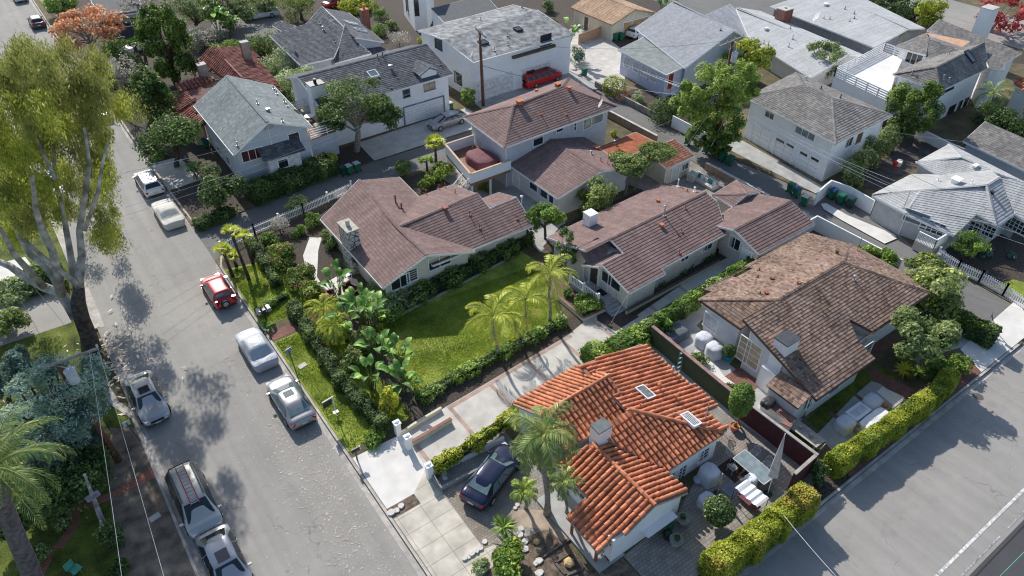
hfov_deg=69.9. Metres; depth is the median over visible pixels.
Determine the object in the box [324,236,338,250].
green shrub
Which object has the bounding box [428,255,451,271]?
window
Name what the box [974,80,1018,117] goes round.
coconut palm
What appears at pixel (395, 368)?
bird of paradise
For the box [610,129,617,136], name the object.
potted tree
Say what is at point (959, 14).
street
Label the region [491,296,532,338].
king palm
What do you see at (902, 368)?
yucca
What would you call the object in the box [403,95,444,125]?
garage door
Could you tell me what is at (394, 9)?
garden soil
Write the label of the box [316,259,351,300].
bird of paradise
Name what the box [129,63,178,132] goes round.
dense tree
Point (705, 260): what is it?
bed hedge
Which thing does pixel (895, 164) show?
bucket
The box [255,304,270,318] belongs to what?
mailbox stand
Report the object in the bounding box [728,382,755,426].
standard tree
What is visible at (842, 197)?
wheelie bin
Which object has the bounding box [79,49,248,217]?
garden soil
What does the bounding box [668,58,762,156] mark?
juniper tree
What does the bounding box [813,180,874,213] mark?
white wall
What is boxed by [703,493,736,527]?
round bush
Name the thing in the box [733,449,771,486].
glass table
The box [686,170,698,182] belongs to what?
storage box
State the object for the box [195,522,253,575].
parked car
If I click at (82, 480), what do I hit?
dark tree
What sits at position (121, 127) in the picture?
gutter
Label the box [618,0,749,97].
lilac house
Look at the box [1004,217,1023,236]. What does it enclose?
window
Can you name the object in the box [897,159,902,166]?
cool box
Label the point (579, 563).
timber beam
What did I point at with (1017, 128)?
dark tree
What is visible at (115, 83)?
garden shrub
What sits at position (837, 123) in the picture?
three garage apartment
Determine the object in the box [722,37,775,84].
yellow leaved tree
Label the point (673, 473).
window
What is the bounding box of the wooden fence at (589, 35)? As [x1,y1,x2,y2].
[578,26,600,43]
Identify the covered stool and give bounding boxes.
[696,491,713,510]
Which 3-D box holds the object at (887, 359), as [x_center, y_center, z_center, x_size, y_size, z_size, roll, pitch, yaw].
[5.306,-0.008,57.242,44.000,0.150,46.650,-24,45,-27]
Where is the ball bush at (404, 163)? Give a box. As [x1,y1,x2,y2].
[395,159,410,175]
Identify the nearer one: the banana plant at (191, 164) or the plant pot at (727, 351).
the plant pot at (727, 351)
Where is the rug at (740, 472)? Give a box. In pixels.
[718,455,748,482]
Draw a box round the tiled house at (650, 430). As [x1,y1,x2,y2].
[513,344,728,572]
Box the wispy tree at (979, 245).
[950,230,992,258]
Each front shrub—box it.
[898,357,911,365]
[925,355,958,378]
[948,353,974,373]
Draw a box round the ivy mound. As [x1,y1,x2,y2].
[647,96,683,125]
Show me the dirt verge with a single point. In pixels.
(139, 551)
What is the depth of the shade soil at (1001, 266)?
60.02 m
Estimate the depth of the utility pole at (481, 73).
79.69 m
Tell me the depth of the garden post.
38.88 m
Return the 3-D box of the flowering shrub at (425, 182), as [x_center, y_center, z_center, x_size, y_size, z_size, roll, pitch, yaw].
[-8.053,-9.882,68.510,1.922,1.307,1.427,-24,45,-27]
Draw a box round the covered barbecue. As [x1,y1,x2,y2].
[696,462,720,488]
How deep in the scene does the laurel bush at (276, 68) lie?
85.75 m
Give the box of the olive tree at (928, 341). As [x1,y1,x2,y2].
[890,304,962,368]
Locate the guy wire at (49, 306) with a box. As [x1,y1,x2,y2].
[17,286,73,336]
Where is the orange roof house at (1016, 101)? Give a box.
[1007,76,1023,118]
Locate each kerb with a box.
[3,102,96,329]
[33,0,191,220]
[83,356,199,575]
[220,246,430,575]
[403,255,513,313]
[740,344,1018,570]
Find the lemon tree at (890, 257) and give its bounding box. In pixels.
[857,244,898,267]
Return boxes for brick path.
[40,493,109,574]
[111,468,154,497]
[867,336,913,397]
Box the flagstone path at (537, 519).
[512,510,567,540]
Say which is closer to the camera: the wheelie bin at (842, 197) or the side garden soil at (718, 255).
the side garden soil at (718, 255)
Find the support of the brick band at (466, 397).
on the driveway concrete at (485, 407)
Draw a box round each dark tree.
[0,493,45,542]
[43,494,76,519]
[60,459,105,501]
[99,33,143,84]
[869,0,914,15]
[902,0,929,19]
[968,101,1023,128]
[995,107,1023,137]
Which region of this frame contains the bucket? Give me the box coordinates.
[892,161,898,166]
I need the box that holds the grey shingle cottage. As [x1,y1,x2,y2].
[962,121,1023,180]
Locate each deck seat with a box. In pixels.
[300,108,308,116]
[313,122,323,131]
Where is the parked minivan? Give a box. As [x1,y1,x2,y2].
[164,460,223,539]
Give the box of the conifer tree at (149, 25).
[131,0,198,85]
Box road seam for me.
[975,525,1023,575]
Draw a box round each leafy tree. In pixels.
[39,0,78,15]
[196,161,248,208]
[209,39,239,48]
[248,0,277,12]
[337,0,379,14]
[460,87,475,107]
[524,201,566,239]
[575,174,618,212]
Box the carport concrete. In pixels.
[918,317,969,351]
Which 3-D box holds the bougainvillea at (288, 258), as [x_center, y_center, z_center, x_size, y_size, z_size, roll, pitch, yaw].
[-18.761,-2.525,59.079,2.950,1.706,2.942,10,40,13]
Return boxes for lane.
[192,131,471,259]
[969,520,1023,575]
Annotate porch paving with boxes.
[597,310,638,330]
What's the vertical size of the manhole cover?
0.015 m
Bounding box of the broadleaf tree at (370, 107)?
[315,73,403,152]
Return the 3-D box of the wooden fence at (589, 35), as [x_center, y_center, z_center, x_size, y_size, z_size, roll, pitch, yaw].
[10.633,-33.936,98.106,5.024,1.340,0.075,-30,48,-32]
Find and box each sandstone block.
[533,539,539,544]
[564,557,574,567]
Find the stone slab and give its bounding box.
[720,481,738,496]
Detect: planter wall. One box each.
[432,468,477,490]
[433,436,503,474]
[539,260,605,321]
[625,259,719,314]
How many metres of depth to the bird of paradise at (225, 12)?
97.61 m
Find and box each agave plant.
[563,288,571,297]
[573,52,585,62]
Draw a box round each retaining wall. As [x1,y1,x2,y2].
[594,81,668,124]
[607,111,657,141]
[704,162,769,195]
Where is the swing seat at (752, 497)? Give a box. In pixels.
[731,479,768,518]
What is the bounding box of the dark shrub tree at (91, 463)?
[20,441,114,520]
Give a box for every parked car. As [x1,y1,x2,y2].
[26,15,46,28]
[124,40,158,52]
[124,369,170,427]
[132,169,164,197]
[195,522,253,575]
[200,273,236,309]
[266,374,316,430]
[321,0,341,8]
[459,442,521,511]
[625,24,639,38]
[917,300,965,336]
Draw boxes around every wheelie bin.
[200,137,210,148]
[337,164,347,176]
[345,163,353,175]
[352,160,361,172]
[449,101,453,109]
[581,67,587,75]
[613,33,618,40]
[618,32,624,39]
[717,151,727,162]
[725,154,735,165]
[785,181,796,193]
[791,186,802,198]
[799,193,810,206]
[827,187,838,199]
[835,192,847,204]
[845,195,856,208]
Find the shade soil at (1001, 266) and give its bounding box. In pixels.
[939,232,1023,282]
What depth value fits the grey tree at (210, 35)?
94.59 m
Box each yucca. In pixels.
[893,362,912,377]
[908,364,926,379]
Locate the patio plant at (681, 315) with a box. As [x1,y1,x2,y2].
[677,308,686,320]
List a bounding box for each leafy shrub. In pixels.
[0,275,35,306]
[18,260,65,296]
[260,231,278,247]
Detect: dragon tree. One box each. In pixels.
[126,36,144,65]
[136,42,148,69]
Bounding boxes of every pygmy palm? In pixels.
[510,477,537,509]
[546,465,585,513]
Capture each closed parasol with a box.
[713,473,722,494]
[763,433,785,496]
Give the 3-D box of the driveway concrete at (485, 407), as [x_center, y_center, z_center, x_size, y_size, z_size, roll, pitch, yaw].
[4.600,4.218,51.872,34.582,0.001,3.606,-28,47,-30]
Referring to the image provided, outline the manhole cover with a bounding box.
[973,393,983,399]
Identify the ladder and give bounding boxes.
[174,463,199,505]
[675,350,683,372]
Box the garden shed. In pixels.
[645,139,694,183]
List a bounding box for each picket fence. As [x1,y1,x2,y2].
[218,180,351,247]
[937,246,1023,309]
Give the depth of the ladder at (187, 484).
40.99 m
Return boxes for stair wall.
[402,406,441,434]
[412,417,451,445]
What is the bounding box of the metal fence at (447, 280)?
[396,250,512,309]
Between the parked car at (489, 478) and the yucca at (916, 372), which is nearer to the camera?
the parked car at (489, 478)
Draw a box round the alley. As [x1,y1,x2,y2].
[593,89,1023,342]
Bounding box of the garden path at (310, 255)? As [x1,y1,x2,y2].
[303,237,358,299]
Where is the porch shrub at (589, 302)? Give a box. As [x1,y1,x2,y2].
[574,291,604,313]
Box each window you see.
[103,10,137,27]
[215,142,222,156]
[225,154,230,166]
[240,146,261,162]
[277,157,289,168]
[287,131,300,140]
[390,272,410,291]
[402,88,410,98]
[405,0,408,14]
[406,267,418,283]
[414,0,419,15]
[423,81,435,91]
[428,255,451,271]
[434,38,442,51]
[454,71,461,85]
[528,181,537,192]
[532,135,543,147]
[537,187,547,200]
[540,32,551,46]
[548,195,553,204]
[567,484,584,499]
[583,118,591,129]
[590,113,603,125]
[600,267,620,293]
[623,55,630,68]
[632,60,639,73]
[640,65,647,78]
[649,70,657,83]
[669,468,679,478]
[674,463,687,479]
[680,161,689,171]
[680,256,688,263]
[696,445,710,464]
[701,243,712,253]
[702,311,719,333]
[727,234,741,252]
[764,110,774,120]
[794,126,815,142]
[804,398,813,410]
[827,386,839,396]
[843,137,853,149]
[854,132,863,145]
[865,340,874,351]
[901,207,930,228]
[904,52,923,64]
[917,217,946,236]
[946,104,955,115]
[957,100,962,109]
[962,97,969,107]
[966,220,984,235]
[978,223,996,239]
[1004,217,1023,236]
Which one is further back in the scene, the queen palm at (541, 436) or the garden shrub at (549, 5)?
the garden shrub at (549, 5)
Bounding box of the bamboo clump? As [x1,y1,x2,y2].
[892,24,912,53]
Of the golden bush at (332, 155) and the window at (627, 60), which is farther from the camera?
the window at (627, 60)
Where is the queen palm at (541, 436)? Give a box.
[503,401,580,516]
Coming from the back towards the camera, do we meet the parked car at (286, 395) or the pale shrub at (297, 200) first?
the pale shrub at (297, 200)
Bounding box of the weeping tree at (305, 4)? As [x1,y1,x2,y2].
[273,0,316,23]
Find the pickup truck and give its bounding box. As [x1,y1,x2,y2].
[249,7,279,20]
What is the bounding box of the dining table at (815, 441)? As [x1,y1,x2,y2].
[791,419,825,449]
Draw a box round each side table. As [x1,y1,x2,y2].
[853,421,861,433]
[881,401,891,410]
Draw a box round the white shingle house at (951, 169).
[870,143,1023,262]
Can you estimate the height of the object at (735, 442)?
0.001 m
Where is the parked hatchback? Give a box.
[426,109,466,131]
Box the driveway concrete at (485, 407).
[408,258,735,462]
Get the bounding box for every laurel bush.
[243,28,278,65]
[257,47,297,85]
[274,64,313,102]
[291,89,297,109]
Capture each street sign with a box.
[122,419,140,440]
[285,347,299,382]
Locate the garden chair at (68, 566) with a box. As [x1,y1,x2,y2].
[62,559,82,575]
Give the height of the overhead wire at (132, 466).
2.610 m
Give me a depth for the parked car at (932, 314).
53.11 m
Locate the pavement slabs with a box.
[394,471,495,575]
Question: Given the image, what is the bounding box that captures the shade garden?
[258,171,445,236]
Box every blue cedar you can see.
[0,344,33,400]
[0,351,116,482]
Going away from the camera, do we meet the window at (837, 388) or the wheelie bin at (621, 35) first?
the window at (837, 388)
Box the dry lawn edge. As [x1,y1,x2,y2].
[537,264,577,316]
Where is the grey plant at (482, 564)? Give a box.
[471,557,488,575]
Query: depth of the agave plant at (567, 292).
56.05 m
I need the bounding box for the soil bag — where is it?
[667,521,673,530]
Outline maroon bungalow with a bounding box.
[546,179,814,316]
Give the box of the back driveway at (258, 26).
[211,15,280,43]
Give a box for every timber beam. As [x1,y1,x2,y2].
[541,538,569,558]
[554,551,570,562]
[554,562,565,575]
[565,567,582,575]
[571,554,584,567]
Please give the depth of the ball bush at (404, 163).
69.50 m
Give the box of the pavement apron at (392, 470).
[353,435,424,508]
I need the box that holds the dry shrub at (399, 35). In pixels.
[386,31,412,46]
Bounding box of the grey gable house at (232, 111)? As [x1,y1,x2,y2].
[193,75,339,182]
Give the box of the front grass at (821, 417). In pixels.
[808,362,895,429]
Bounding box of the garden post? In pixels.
[83,473,104,524]
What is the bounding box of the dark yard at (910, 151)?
[857,131,938,189]
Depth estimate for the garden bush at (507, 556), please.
37.87 m
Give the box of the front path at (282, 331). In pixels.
[268,307,336,340]
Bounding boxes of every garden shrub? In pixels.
[102,79,118,87]
[116,79,136,94]
[171,90,181,95]
[371,8,388,19]
[385,19,398,30]
[542,0,554,11]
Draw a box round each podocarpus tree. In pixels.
[608,150,651,195]
[633,140,677,189]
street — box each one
[0,0,417,575]
[746,343,1023,575]
[875,0,1023,49]
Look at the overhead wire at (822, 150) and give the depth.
66.82 m
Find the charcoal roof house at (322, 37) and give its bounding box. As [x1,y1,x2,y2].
[269,4,387,71]
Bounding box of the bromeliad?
[257,321,274,334]
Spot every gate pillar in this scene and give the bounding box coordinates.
[392,419,401,436]
[403,432,412,450]
[423,461,433,479]
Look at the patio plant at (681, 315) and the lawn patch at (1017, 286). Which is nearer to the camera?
the patio plant at (681, 315)
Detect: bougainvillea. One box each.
[265,241,296,270]
[284,261,316,293]
[298,279,326,298]
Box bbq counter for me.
[760,403,796,430]
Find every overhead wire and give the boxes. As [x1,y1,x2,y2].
[89,352,121,575]
[98,349,163,575]
[122,66,479,173]
[125,75,474,215]
[482,65,660,94]
[488,38,726,48]
[570,38,719,94]
[652,95,719,144]
[727,99,962,185]
[783,514,835,575]
[826,152,1021,243]
[853,143,1022,222]
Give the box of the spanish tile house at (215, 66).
[169,40,280,144]
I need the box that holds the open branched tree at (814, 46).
[806,39,847,78]
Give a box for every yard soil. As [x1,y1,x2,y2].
[543,189,643,254]
[626,88,693,125]
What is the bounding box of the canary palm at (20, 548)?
[0,407,77,575]
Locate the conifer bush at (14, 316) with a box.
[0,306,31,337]
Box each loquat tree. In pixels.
[903,250,947,269]
[903,265,968,322]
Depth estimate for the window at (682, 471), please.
42.69 m
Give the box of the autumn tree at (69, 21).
[47,3,128,55]
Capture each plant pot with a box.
[662,529,672,540]
[669,533,683,547]
[677,512,689,525]
[693,476,701,484]
[721,344,736,361]
[730,421,740,431]
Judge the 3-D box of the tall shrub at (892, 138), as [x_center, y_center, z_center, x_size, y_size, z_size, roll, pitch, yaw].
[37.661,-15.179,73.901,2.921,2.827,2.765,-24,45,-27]
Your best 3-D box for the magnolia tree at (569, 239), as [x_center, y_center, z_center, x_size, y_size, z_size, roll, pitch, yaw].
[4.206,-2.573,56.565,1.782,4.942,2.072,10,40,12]
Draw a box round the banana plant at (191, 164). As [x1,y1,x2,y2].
[184,161,201,179]
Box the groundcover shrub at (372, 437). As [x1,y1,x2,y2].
[362,427,386,451]
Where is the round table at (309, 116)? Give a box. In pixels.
[304,114,313,121]
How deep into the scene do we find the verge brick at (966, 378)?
48.70 m
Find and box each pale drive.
[0,257,31,280]
[152,158,201,189]
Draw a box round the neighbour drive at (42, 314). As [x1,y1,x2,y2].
[0,291,70,345]
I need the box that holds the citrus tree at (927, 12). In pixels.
[914,0,949,27]
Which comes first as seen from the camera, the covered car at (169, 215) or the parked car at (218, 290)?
the parked car at (218, 290)
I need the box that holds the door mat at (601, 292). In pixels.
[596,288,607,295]
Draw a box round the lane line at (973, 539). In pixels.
[934,488,1023,575]
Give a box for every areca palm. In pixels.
[303,293,342,326]
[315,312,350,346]
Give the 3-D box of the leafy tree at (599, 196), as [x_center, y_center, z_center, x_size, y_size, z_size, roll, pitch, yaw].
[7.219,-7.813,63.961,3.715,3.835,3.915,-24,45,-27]
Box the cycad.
[489,512,518,538]
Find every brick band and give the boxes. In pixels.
[405,432,431,462]
[447,335,571,409]
[450,408,473,434]
[490,384,511,406]
[527,362,547,383]
[563,341,581,359]
[593,321,611,335]
[821,442,831,451]
[828,411,838,418]
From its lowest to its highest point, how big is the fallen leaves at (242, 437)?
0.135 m
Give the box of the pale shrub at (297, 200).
[283,194,307,215]
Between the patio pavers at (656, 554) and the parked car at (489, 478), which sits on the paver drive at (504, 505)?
the parked car at (489, 478)
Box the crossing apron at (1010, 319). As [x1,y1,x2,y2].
[961,302,1023,371]
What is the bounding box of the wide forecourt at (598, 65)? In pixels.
[569,28,624,89]
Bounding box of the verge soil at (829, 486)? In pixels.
[700,474,849,575]
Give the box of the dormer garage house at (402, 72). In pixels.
[285,44,453,145]
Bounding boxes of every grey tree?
[114,0,160,12]
[168,0,233,31]
[186,25,224,51]
[198,0,256,31]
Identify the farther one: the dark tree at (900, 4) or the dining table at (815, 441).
the dark tree at (900, 4)
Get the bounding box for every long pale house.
[705,4,865,84]
[769,0,924,61]
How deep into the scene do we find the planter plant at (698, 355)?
50.38 m
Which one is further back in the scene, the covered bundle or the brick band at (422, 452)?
the brick band at (422, 452)
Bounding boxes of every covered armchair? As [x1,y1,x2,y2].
[693,331,713,350]
[703,340,722,360]
[832,414,856,435]
[861,392,883,412]
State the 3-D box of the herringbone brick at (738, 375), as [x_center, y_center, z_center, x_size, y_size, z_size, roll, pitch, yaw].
[15.486,6.284,49.290,2.100,0.001,2.000,-24,45,-27]
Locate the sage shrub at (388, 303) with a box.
[363,279,419,320]
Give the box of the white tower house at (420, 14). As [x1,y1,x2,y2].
[403,0,497,30]
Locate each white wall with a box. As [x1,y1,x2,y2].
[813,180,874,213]
[917,131,964,150]
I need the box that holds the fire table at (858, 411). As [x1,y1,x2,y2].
[845,401,871,422]
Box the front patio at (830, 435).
[818,381,904,448]
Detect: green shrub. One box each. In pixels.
[290,224,305,238]
[304,211,321,229]
[319,229,330,241]
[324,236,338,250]
[371,22,387,36]
[378,302,404,323]
[570,45,585,60]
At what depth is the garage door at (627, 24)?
98.79 m
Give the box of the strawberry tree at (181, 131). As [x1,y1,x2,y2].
[132,111,202,167]
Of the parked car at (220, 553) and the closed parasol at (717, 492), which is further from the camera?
the closed parasol at (717, 492)
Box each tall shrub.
[839,158,864,190]
[845,145,878,180]
[862,135,892,168]
[877,123,901,152]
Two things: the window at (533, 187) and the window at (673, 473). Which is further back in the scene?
the window at (533, 187)
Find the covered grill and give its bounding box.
[760,395,775,409]
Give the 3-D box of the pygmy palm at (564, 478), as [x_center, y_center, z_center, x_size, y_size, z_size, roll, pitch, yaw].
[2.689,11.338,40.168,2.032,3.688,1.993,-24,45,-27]
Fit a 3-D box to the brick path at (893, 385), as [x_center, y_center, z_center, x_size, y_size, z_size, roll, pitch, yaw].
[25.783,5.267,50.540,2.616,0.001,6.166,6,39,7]
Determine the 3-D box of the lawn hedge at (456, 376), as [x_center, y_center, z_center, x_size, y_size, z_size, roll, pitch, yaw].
[-1.200,4.586,50.715,12.949,0.942,1.647,-26,46,-28]
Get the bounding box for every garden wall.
[650,325,738,417]
[740,406,818,490]
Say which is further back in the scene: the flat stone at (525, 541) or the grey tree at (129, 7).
the grey tree at (129, 7)
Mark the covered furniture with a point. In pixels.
(476, 159)
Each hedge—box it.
[191,205,236,230]
[242,153,337,205]
[247,237,282,288]
[254,291,289,315]
[285,297,391,431]
[408,229,535,306]
[414,311,568,404]
[431,400,518,474]
[655,248,718,287]
[697,481,821,575]
[822,365,961,479]
[933,293,1002,349]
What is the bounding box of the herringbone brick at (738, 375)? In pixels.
[725,367,757,389]
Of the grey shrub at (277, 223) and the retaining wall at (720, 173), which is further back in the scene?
the retaining wall at (720, 173)
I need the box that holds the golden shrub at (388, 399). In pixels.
[378,385,398,415]
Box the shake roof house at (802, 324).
[698,232,930,418]
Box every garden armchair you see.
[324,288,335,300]
[342,280,356,291]
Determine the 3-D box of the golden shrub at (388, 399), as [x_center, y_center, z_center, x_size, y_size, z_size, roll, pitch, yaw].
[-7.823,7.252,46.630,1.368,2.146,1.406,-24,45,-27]
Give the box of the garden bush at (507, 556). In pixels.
[491,536,523,575]
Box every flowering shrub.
[417,174,435,188]
[424,160,455,180]
[615,90,632,100]
[632,90,644,103]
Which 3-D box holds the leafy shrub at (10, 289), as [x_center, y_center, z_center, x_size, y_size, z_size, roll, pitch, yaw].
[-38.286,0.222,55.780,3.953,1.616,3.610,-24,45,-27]
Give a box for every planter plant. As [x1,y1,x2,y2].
[690,351,710,365]
[725,382,736,387]
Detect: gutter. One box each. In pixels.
[6,97,104,328]
[30,0,189,223]
[89,356,207,575]
[216,263,426,575]
[736,346,1022,575]
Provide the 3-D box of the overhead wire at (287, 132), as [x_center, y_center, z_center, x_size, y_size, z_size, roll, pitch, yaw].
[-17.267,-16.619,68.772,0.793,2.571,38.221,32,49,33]
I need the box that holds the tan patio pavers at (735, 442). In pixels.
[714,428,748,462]
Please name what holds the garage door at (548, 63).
in the white flat roof house at (453, 45)
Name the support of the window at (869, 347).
in the shake roof house at (802, 324)
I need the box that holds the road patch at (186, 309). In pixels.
[104,277,240,383]
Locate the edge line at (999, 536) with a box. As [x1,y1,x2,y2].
[960,511,1023,575]
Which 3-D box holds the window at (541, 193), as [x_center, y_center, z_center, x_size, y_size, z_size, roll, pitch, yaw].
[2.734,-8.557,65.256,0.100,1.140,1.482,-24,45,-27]
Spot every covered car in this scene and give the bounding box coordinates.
[151,198,184,230]
[235,327,278,372]
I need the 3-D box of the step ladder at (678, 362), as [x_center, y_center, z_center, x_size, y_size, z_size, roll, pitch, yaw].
[11.364,5.088,49.514,0.361,1.656,0.990,13,41,16]
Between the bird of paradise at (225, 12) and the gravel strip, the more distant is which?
the bird of paradise at (225, 12)
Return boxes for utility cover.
[148,512,160,522]
[297,362,307,368]
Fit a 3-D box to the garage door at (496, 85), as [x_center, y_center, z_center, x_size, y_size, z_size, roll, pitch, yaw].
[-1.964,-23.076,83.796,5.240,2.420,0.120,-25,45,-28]
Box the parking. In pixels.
[654,0,786,15]
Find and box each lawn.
[225,263,312,326]
[274,319,408,450]
[376,251,558,392]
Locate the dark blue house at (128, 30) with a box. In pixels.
[91,0,140,38]
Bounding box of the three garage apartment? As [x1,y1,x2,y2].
[743,72,892,180]
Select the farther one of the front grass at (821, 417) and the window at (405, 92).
the window at (405, 92)
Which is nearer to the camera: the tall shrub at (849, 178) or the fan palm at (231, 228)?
the fan palm at (231, 228)
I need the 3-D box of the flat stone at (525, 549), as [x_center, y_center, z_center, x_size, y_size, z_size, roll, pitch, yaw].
[0.689,14.098,39.571,0.426,0.103,0.389,-10,40,-12]
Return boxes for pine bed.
[336,144,373,171]
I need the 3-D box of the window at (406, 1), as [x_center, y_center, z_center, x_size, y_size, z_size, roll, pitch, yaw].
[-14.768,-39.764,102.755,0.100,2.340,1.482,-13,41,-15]
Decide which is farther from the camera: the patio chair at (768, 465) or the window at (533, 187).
the window at (533, 187)
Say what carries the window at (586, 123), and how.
in the two storey maroon house at (546, 144)
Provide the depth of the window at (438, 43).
85.36 m
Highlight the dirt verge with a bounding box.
[110,428,195,575]
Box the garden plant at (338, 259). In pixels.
[330,258,348,268]
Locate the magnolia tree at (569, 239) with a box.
[555,226,577,278]
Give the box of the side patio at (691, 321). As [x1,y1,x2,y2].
[650,305,802,438]
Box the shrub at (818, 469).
[809,458,831,487]
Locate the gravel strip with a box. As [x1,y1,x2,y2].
[416,312,583,420]
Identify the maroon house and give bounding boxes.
[320,177,533,299]
[444,77,654,213]
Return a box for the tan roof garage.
[570,0,656,40]
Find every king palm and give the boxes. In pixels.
[464,291,526,352]
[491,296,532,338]
[502,278,549,334]
[525,253,578,322]
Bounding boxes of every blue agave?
[978,248,992,257]
[1006,250,1016,258]
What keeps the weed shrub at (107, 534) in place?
on the lawn at (87, 552)
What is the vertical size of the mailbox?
1.130 m
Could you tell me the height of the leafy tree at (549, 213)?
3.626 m
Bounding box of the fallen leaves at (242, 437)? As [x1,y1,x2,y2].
[3,272,366,572]
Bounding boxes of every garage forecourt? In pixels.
[360,108,472,159]
[729,140,822,192]
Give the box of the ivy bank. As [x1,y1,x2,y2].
[577,315,676,362]
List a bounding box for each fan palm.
[212,241,234,277]
[220,223,250,279]
[221,248,238,266]
[235,228,254,263]
[417,155,435,171]
[423,133,444,161]
[477,182,492,193]
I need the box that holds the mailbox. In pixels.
[350,445,360,460]
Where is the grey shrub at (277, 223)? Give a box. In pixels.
[270,215,289,232]
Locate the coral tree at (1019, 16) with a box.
[974,0,1023,33]
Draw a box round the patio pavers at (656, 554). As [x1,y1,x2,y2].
[624,407,815,575]
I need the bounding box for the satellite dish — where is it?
[813,12,819,20]
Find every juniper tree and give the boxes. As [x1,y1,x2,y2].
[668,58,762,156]
[884,79,945,138]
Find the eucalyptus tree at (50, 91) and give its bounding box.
[0,29,154,355]
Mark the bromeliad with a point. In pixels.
(268, 324)
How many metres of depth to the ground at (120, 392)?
49.66 m
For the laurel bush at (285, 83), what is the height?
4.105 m
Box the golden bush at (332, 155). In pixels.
[319,152,337,159]
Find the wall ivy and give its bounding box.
[607,250,772,351]
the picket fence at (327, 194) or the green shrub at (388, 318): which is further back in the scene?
the picket fence at (327, 194)
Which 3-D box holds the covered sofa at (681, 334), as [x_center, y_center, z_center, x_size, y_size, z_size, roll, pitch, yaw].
[11.640,3.309,52.536,2.268,0.581,1.404,-24,45,-27]
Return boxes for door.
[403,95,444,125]
[475,71,512,101]
[512,169,519,189]
[521,60,550,87]
[583,15,589,30]
[588,267,599,286]
[622,15,649,36]
[666,73,674,89]
[669,164,680,182]
[735,334,762,371]
[738,246,753,260]
[749,123,771,150]
[771,135,795,163]
[795,148,820,177]
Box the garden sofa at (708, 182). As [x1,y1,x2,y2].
[695,171,718,190]
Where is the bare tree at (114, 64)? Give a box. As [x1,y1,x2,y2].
[108,52,135,92]
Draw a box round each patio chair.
[724,445,735,460]
[726,463,737,475]
[751,445,760,456]
[762,456,772,467]
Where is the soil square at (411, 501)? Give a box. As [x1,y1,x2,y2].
[387,494,419,518]
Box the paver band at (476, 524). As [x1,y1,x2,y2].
[442,488,499,548]
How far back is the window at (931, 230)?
60.64 m
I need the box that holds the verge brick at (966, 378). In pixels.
[847,364,980,476]
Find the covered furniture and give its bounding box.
[465,148,498,170]
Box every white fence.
[671,115,715,140]
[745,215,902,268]
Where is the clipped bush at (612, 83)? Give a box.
[602,75,626,96]
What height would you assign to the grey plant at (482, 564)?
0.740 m
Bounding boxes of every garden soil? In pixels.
[49,0,458,103]
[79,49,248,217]
[222,235,416,421]
[482,529,638,575]
[632,252,721,314]
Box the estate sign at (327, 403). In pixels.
[322,396,338,416]
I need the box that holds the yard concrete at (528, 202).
[433,166,564,251]
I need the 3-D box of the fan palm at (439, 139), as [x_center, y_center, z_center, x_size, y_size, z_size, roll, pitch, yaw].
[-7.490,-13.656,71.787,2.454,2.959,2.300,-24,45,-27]
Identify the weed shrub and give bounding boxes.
[31,540,53,564]
[51,510,71,531]
[92,518,125,549]
[107,556,130,575]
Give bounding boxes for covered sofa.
[663,323,689,343]
[860,407,887,430]
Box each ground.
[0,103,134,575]
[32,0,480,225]
[93,329,130,408]
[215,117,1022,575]
[459,0,1023,63]
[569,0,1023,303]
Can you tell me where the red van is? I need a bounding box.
[522,66,562,88]
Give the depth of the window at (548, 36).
84.85 m
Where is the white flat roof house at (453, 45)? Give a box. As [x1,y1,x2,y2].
[418,0,574,101]
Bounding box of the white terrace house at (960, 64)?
[831,4,1021,122]
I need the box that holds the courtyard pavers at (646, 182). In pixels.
[627,161,729,200]
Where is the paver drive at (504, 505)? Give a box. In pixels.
[438,430,554,546]
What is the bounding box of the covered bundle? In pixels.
[742,473,757,485]
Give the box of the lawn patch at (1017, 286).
[996,279,1023,297]
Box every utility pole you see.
[37,344,121,462]
[475,26,486,105]
[715,34,743,145]
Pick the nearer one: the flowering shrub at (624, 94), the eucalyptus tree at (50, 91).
the eucalyptus tree at (50, 91)
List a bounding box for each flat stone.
[387,509,394,515]
[473,547,478,553]
[516,531,522,537]
[518,525,523,531]
[522,538,528,544]
[522,545,528,551]
[534,569,543,575]
[535,557,542,563]
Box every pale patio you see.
[695,350,733,383]
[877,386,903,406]
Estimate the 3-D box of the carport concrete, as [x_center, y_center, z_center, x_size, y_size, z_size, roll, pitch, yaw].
[31.787,3.252,53.034,6.400,0.001,6.600,-24,45,-27]
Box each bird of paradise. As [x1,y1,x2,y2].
[199,6,229,38]
[216,8,239,38]
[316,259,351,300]
[321,302,360,341]
[337,288,379,326]
[340,282,373,322]
[348,354,384,390]
[354,326,397,363]
[355,290,390,334]
[376,357,422,395]
[381,332,414,366]
[563,17,584,40]
[657,0,677,8]

